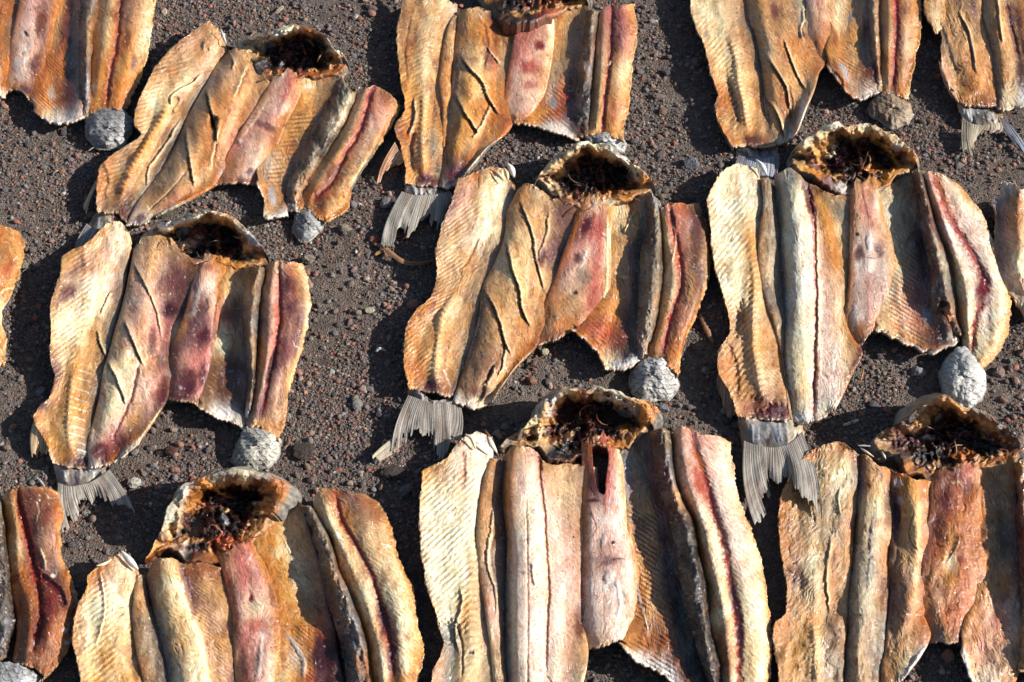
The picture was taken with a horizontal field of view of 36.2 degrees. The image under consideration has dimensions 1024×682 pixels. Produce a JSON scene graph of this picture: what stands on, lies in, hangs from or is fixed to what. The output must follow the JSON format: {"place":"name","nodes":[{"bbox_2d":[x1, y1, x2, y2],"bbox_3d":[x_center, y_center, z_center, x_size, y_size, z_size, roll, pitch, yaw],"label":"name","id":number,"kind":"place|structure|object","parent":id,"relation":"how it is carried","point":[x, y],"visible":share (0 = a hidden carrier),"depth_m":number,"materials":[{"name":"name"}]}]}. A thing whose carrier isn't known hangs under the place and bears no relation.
{"place":"outdoors","nodes":[
{"label":"outdoors","id":0,"kind":"place"},
{"bbox_2d":[0,0,1023,681],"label":"ground","id":1,"kind":"structure","parent":0,"point":[766,534],"depth_m":1.92,"materials":[{"name":"grey gravel"}]},
{"bbox_2d":[0,225,25,367],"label":"dried fish","id":2,"kind":"object","parent":1,"relation":"on","point":[12,248],"visible":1,"depth_m":1.97},
{"bbox_2d":[21,260,27,268],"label":"stone","id":3,"kind":"object","parent":1,"relation":"on","point":[25,265],"visible":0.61,"depth_m":2.00,"materials":[{"name":"beige stone"}]},
{"bbox_2d":[0,486,78,681],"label":"dried fish","id":4,"kind":"object","parent":1,"relation":"on","point":[39,600],"visible":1,"depth_m":1.67},
{"bbox_2d":[34,476,44,486],"bbox_3d":[-0.539,0.159,1.786,0.020,0.003,0.004,37,59,27],"label":"shell fragment","id":5,"kind":"object","parent":1,"relation":"on","point":[40,480],"visible":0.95,"depth_m":1.78,"materials":[{"name":"white"}]},
{"bbox_2d":[35,387,45,395],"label":"stone","id":6,"kind":"object","parent":1,"relation":"on","point":[40,390],"visible":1,"depth_m":1.87,"materials":[{"name":"grey stone"}]},
{"bbox_2d":[0,0,155,150],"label":"dried fish","id":7,"kind":"object","parent":1,"relation":"on","point":[65,62],"visible":1,"depth_m":2.24},
{"bbox_2d":[127,477,141,487],"bbox_3d":[-0.431,0.162,1.786,0.017,0.005,0.014,0,50,0],"label":"stone","id":8,"kind":"object","parent":1,"relation":"on","point":[133,482],"visible":1,"depth_m":1.78,"materials":[{"name":"white stone"}]},
{"bbox_2d":[164,446,175,455],"bbox_3d":[-0.397,0.127,1.815,0.014,0.009,0.012,0,50,0],"label":"stone","id":9,"kind":"object","parent":1,"relation":"on","point":[170,450],"visible":1,"depth_m":1.81,"materials":[{"name":"brown stone"}]},
{"bbox_2d":[30,210,311,532],"bbox_3d":[-0.409,0.013,1.868,0.322,0.070,0.480,0,50,0],"label":"dried fish","id":10,"kind":"object","parent":1,"relation":"on","point":[202,316],"visible":1,"depth_m":1.89},
{"bbox_2d":[75,20,400,247],"bbox_3d":[-0.358,-0.273,2.110,0.359,0.066,0.501,11,51,9],"label":"dried fish","id":11,"kind":"object","parent":1,"relation":"on","point":[285,120],"visible":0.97,"depth_m":2.14},
{"bbox_2d":[71,466,424,681],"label":"dried fish","id":12,"kind":"object","parent":1,"relation":"on","point":[271,577],"visible":1,"depth_m":1.67},
{"bbox_2d":[275,6,283,13],"bbox_3d":[-0.346,-0.495,2.335,0.008,0.003,0.021,25,54,20],"label":"leaf scrap","id":13,"kind":"object","parent":1,"relation":"on","point":[280,8],"visible":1,"depth_m":2.33,"materials":[{"name":"plant"}]},
{"bbox_2d":[292,442,314,460],"bbox_3d":[-0.241,0.128,1.811,0.027,0.010,0.024,0,50,0],"label":"stone","id":14,"kind":"object","parent":1,"relation":"on","point":[304,451],"visible":1,"depth_m":1.81,"materials":[{"name":"stone"}]},
{"bbox_2d":[302,254,315,264],"bbox_3d":[-0.261,-0.105,2.010,0.019,0.010,0.015,0,50,0],"label":"stone","id":15,"kind":"object","parent":1,"relation":"on","point":[308,259],"visible":1,"depth_m":2.01,"materials":[{"name":"beige stone"}]},
{"bbox_2d":[338,224,349,232],"bbox_3d":[-0.219,-0.147,2.045,0.016,0.012,0.014,0,50,0],"label":"stone","id":16,"kind":"object","parent":1,"relation":"on","point":[343,228],"visible":1,"depth_m":2.04,"materials":[{"name":"beige stone"}]},
{"bbox_2d":[364,307,374,312],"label":"stone","id":17,"kind":"object","parent":1,"relation":"on","point":[369,309],"visible":1,"depth_m":1.95,"materials":[{"name":"beige stone"}]},
{"bbox_2d":[369,235,380,242],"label":"stone","id":18,"kind":"object","parent":1,"relation":"on","point":[375,239],"visible":1,"depth_m":2.03,"materials":[{"name":"brown stone"}]},
{"bbox_2d":[398,231,407,239],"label":"stone","id":19,"kind":"object","parent":1,"relation":"on","point":[402,235],"visible":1,"depth_m":2.03,"materials":[{"name":"brown stone"}]},
{"bbox_2d":[377,0,637,247],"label":"dried fish","id":20,"kind":"object","parent":1,"relation":"on","point":[476,83],"visible":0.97,"depth_m":2.20},
{"bbox_2d":[372,141,711,461],"bbox_3d":[0.060,-0.058,1.928,0.350,0.070,0.553,10,51,8],"label":"dried fish","id":21,"kind":"object","parent":1,"relation":"on","point":[601,253],"visible":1,"depth_m":1.96},
{"bbox_2d":[540,348,548,354],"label":"stone","id":22,"kind":"object","parent":1,"relation":"on","point":[544,351],"visible":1,"depth_m":1.91,"materials":[{"name":"beige stone"}]},
{"bbox_2d":[418,385,772,681],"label":"dried fish","id":23,"kind":"object","parent":1,"relation":"on","point":[554,565],"visible":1,"depth_m":1.70},
{"bbox_2d":[657,193,668,199],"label":"stone","id":24,"kind":"object","parent":1,"relation":"on","point":[661,196],"visible":1,"depth_m":2.08,"materials":[{"name":"beige stone"}]},
{"bbox_2d":[658,404,669,412],"bbox_3d":[0.179,0.081,1.854,0.011,0.010,0.014,-32,57,-24],"label":"stone","id":25,"kind":"object","parent":1,"relation":"on","point":[662,408],"visible":0.98,"depth_m":1.85,"materials":[{"name":"white stone"}]},
{"bbox_2d":[683,157,699,169],"bbox_3d":[0.244,-0.240,2.122,0.024,0.014,0.022,0,50,0],"label":"stone","id":26,"kind":"object","parent":1,"relation":"on","point":[690,163],"visible":1,"depth_m":2.12,"materials":[{"name":"grey stone"}]},
{"bbox_2d":[701,367,709,374],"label":"stone","id":27,"kind":"object","parent":1,"relation":"on","point":[705,370],"visible":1,"depth_m":1.89,"materials":[{"name":"grey stone"}]},
{"bbox_2d":[698,313,713,343],"bbox_3d":[0.240,-0.016,1.932,0.009,0.005,0.049,-11,51,-9],"label":"twig","id":28,"kind":"object","parent":1,"relation":"on","point":[705,327],"visible":1,"depth_m":1.93,"materials":[{"name":"wood"}]},
{"bbox_2d":[690,0,921,178],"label":"dried fish","id":29,"kind":"object","parent":1,"relation":"on","point":[769,61],"visible":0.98,"depth_m":2.24},
{"bbox_2d":[843,419,858,425],"bbox_3d":[0.399,0.096,1.839,0.020,0.003,0.010,0,50,0],"label":"bone sliver","id":30,"kind":"object","parent":1,"relation":"on","point":[851,422],"visible":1,"depth_m":1.84,"materials":[{"name":"grey"}]},
{"bbox_2d":[706,121,1011,524],"bbox_3d":[0.433,-0.052,1.923,0.378,0.070,0.634,0,50,0],"label":"dried fish","id":31,"kind":"object","parent":1,"relation":"on","point":[840,260],"visible":1,"depth_m":1.96},
{"bbox_2d":[772,393,1023,681],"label":"dried fish","id":32,"kind":"object","parent":1,"relation":"on","point":[890,574],"visible":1,"depth_m":1.70},
{"bbox_2d":[923,0,1023,160],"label":"dried fish","id":33,"kind":"object","parent":1,"relation":"on","point":[981,65],"visible":1,"depth_m":2.24},
{"bbox_2d":[990,181,1023,319],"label":"dried fish","id":34,"kind":"object","parent":1,"relation":"on","point":[1007,206],"visible":1,"depth_m":2.00},
{"bbox_2d":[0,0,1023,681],"bbox_3d":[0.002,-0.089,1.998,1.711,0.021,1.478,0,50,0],"label":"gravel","id":35,"kind":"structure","parent":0,"point":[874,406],"depth_m":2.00,"materials":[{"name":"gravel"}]},
{"bbox_2d":[380,465,404,478],"bbox_3d":[-0.137,0.150,1.794,0.029,0.007,0.020,0,50,0],"label":"stone","id":36,"kind":"object","parent":35,"relation":"on","point":[396,471],"visible":1,"depth_m":1.79,"materials":[{"name":"grey stone"}]},
{"bbox_2d":[373,243,434,265],"bbox_3d":[-0.143,-0.109,2.008,0.087,0.006,0.023,16,52,13],"label":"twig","id":37,"kind":"object","parent":35,"relation":"on","point":[392,254],"visible":1,"depth_m":2.00,"materials":[{"name":"wood"}]}
]}

